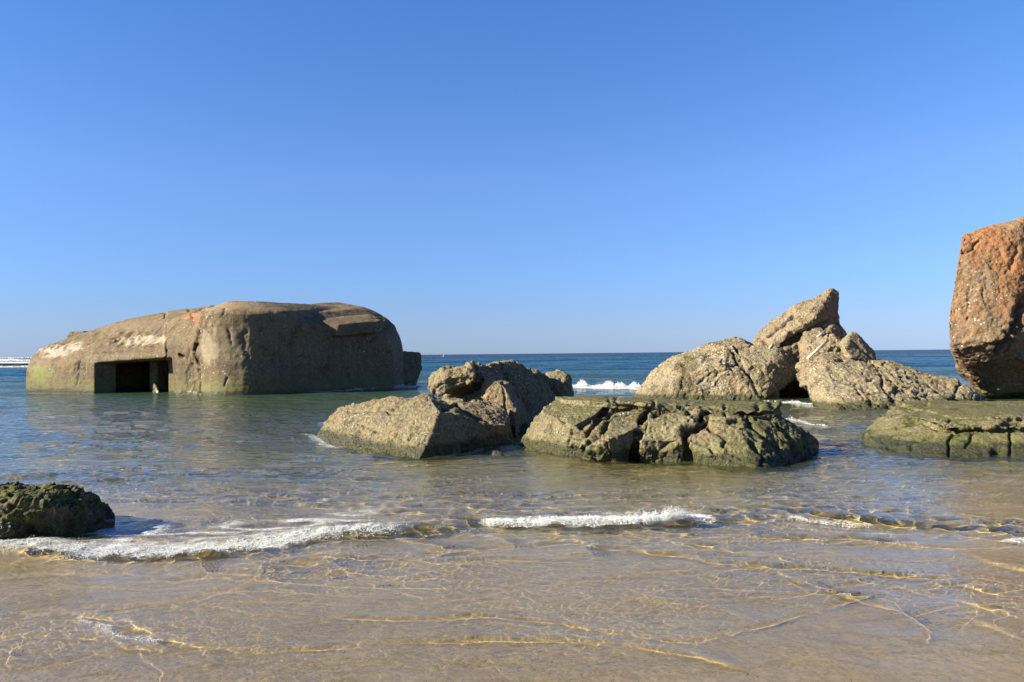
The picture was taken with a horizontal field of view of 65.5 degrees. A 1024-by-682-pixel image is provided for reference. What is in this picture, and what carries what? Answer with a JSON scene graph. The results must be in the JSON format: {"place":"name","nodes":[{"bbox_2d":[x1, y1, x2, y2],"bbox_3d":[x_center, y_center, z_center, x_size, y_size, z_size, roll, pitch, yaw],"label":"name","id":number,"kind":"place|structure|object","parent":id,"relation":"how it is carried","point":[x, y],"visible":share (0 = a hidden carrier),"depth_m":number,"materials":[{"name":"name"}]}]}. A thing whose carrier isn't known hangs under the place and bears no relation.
{"place":"outdoors","nodes":[
{"label":"outdoors","id":0,"kind":"place"},
{"bbox_2d":[0,349,1023,681],"bbox_3d":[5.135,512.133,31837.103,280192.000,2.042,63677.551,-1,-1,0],"label":"water","id":1,"kind":"structure","parent":0,"point":[920,579],"depth_m":6.22,"materials":[{"name":"blue liquid"}]},
{"bbox_2d":[0,359,29,366],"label":"sea foam","id":2,"kind":"object","parent":1,"relation":"on","point":[25,360],"visible":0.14,"depth_m":164.31,"materials":[{"name":"white"}]},
{"bbox_2d":[0,357,30,358],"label":"sea foam","id":3,"kind":"object","parent":1,"relation":"on","point":[16,358],"visible":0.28,"depth_m":258.60,"materials":[{"name":"white"}]},
{"bbox_2d":[77,619,153,642],"bbox_3d":[-2.318,1.694,4.638,0.815,0.016,0.074,-1,-1,32],"label":"sea foam","id":4,"kind":"object","parent":1,"relation":"on","point":[117,635],"visible":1,"depth_m":4.58,"materials":[{"name":"white"}]},
{"bbox_2d":[0,501,406,559],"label":"sea foam","id":5,"kind":"object","parent":1,"relation":"on","point":[127,549],"visible":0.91,"depth_m":6.58,"materials":[{"name":"white"}]},
{"bbox_2d":[347,385,419,389],"bbox_3d":[-6.410,2.218,37.465,7.251,0.203,1.882,0,-1,-44],"label":"sea foam","id":6,"kind":"object","parent":1,"relation":"on","point":[398,387],"visible":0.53,"depth_m":38.31,"materials":[{"name":"white"}]},
{"bbox_2d":[483,506,714,527],"bbox_3d":[0.800,1.636,7.726,2.340,0.185,1.144,-1,-1,0],"label":"sea foam","id":7,"kind":"object","parent":1,"relation":"on","point":[666,517],"visible":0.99,"depth_m":7.28,"materials":[{"name":"white"}]},
{"bbox_2d":[572,379,640,388],"bbox_3d":[4.541,1.996,36.893,8.892,0.438,2.296,-1,-1,23],"label":"sea foam","id":8,"kind":"object","parent":1,"relation":"on","point":[609,384],"visible":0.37,"depth_m":36.18,"materials":[{"name":"white"}]},
{"bbox_2d":[764,400,811,403],"bbox_3d":[8.637,1.868,24.323,0.653,0.126,2.318,0,-1,-28],"label":"sea foam","id":9,"kind":"object","parent":1,"relation":"on","point":[792,401],"visible":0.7,"depth_m":24.44,"materials":[{"name":"white"}]},
{"bbox_2d":[795,517,869,527],"bbox_3d":[2.990,1.693,7.433,0.648,0.063,0.123,-1,-1,23],"label":"sea foam","id":10,"kind":"object","parent":1,"relation":"on","point":[800,518],"visible":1,"depth_m":7.45,"materials":[{"name":"white"}]},
{"bbox_2d":[0,0,1023,357],"label":"sky","id":11,"kind":"structure","parent":0,"point":[472,176],"materials":[{"name":"blue"}]},
{"bbox_3d":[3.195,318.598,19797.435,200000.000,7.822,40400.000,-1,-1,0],"label":"sand","id":12,"kind":"structure","parent":0,"visible":0},
{"bbox_2d":[0,481,114,538],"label":"mossy boulder","id":13,"kind":"object","parent":12,"relation":"on","point":[53,509],"visible":0.34,"depth_m":7.11,"materials":[{"name":"green stone"}]},
{"bbox_2d":[26,301,421,394],"bbox_3d":[-14.369,0.716,38.684,19.141,5.384,12.118,-1,-1,0],"label":"bunker","id":14,"kind":"object","parent":12,"relation":"on","point":[244,348],"visible":0.77,"depth_m":35.45,"materials":[{"name":"concrete"}]},
{"bbox_2d":[316,393,513,458],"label":"tilted block","id":15,"kind":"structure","parent":12,"relation":"on","point":[423,425],"depth_m":13.67,"materials":[{"name":"stone"}]},
{"bbox_2d":[427,360,557,430],"bbox_3d":[-0.113,1.615,18.186,3.221,2.395,4.743,-1,-1,0],"label":"dark boulder","id":16,"kind":"object","parent":12,"relation":"on","point":[535,394],"visible":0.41,"depth_m":16.75,"materials":[{"name":"rock"}]},
{"bbox_2d":[492,450,503,455],"bbox_3d":[-0.218,1.919,12.603,0.246,0.386,0.806,-1,-1,0],"label":"stone","id":17,"kind":"object","parent":12,"relation":"on","point":[496,453],"visible":0.15,"depth_m":12.44,"materials":[{"name":"stone"}]},
{"bbox_2d":[485,380,522,434],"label":"leaning slab","id":18,"kind":"structure","parent":12,"relation":"on","point":[501,392],"depth_m":15.59,"materials":[{"name":"stone"}]},
{"bbox_2d":[546,369,573,396],"bbox_3d":[1.103,1.630,19.426,1.040,1.889,1.346,-1,-1,0],"label":"boulder","id":19,"kind":"object","parent":12,"relation":"on","point":[561,386],"visible":0.2,"depth_m":18.91,"materials":[{"name":"stone"}]},
{"bbox_2d":[518,395,818,467],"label":"cracked slab","id":20,"kind":"structure","parent":12,"relation":"on","point":[699,431],"depth_m":11.80,"materials":[{"name":"stone"}]},
{"bbox_2d":[632,337,760,399],"bbox_3d":[6.511,1.377,28.220,4.612,3.045,4.728,-1,-1,15],"label":"domed boulder","id":21,"kind":"object","parent":12,"relation":"on","point":[715,370],"visible":0.55,"depth_m":26.59,"materials":[{"name":"rock"}]},
{"bbox_2d":[726,338,752,349],"bbox_3d":[8.038,0.193,28.038,0.890,0.613,1.750,-1,-1,23],"label":"capstone","id":22,"kind":"object","parent":21,"relation":"on","point":[739,343],"visible":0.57,"depth_m":27.52,"materials":[{"name":"stone"}]},
{"bbox_2d":[737,345,796,398],"bbox_3d":[8.907,1.412,27.564,2.302,2.564,3.567,-1,-1,7],"label":"shell crusted boulder","id":23,"kind":"object","parent":12,"relation":"on","point":[771,372],"visible":0.63,"depth_m":26.39,"materials":[{"name":"stone"}]},
{"bbox_2d":[753,288,846,394],"bbox_3d":[10.414,0.325,28.617,3.568,4.414,2.942,-1,-1,0],"label":"pointed rock","id":24,"kind":"object","parent":12,"relation":"on","point":[793,330],"visible":0.45,"depth_m":28.05,"materials":[{"name":"stone"}]},
{"bbox_2d":[795,334,840,390],"bbox_3d":[10.104,0.671,25.854,1.786,1.854,2.759,-1,-1,0],"label":"rock","id":25,"kind":"object","parent":12,"relation":"on","point":[804,362],"visible":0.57,"depth_m":25.36,"materials":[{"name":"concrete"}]},
{"bbox_2d":[807,339,828,359],"bbox_3d":[9.465,0.254,24.623,1.051,0.638,0.088,0,-1,-33],"label":"pipe","id":26,"kind":"object","parent":25,"relation":"on","point":[815,351],"visible":1,"depth_m":24.58,"materials":[{"name":"white plastic"}]},
{"bbox_2d":[806,352,987,409],"bbox_3d":[12.111,1.540,23.620,7.307,2.502,5.599,-1,-1,0],"label":"broad boulder","id":27,"kind":"object","parent":12,"relation":"on","point":[838,381],"visible":0.55,"depth_m":22.64,"materials":[{"name":"rock"}]},
{"bbox_2d":[839,332,875,361],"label":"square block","id":28,"kind":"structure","parent":27,"relation":"on","point":[854,345],"depth_m":24.35,"materials":[{"name":"stone"}]},
{"bbox_2d":[861,400,1023,459],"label":"flat slab","id":29,"kind":"structure","parent":12,"relation":"on","point":[958,429],"depth_m":12.65,"materials":[{"name":"stone"}]},
{"bbox_2d":[949,216,1023,398],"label":"leaning chunk","id":30,"kind":"object","parent":12,"relation":"on","point":[986,326],"visible":0.87,"depth_m":24.20,"materials":[{"name":"orange rock"}]},
{"bbox_2d":[1016,351,1023,360],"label":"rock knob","id":31,"kind":"object","parent":30,"relation":"attached to","point":[1020,357],"visible":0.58,"depth_m":23.94,"materials":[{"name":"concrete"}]}
]}

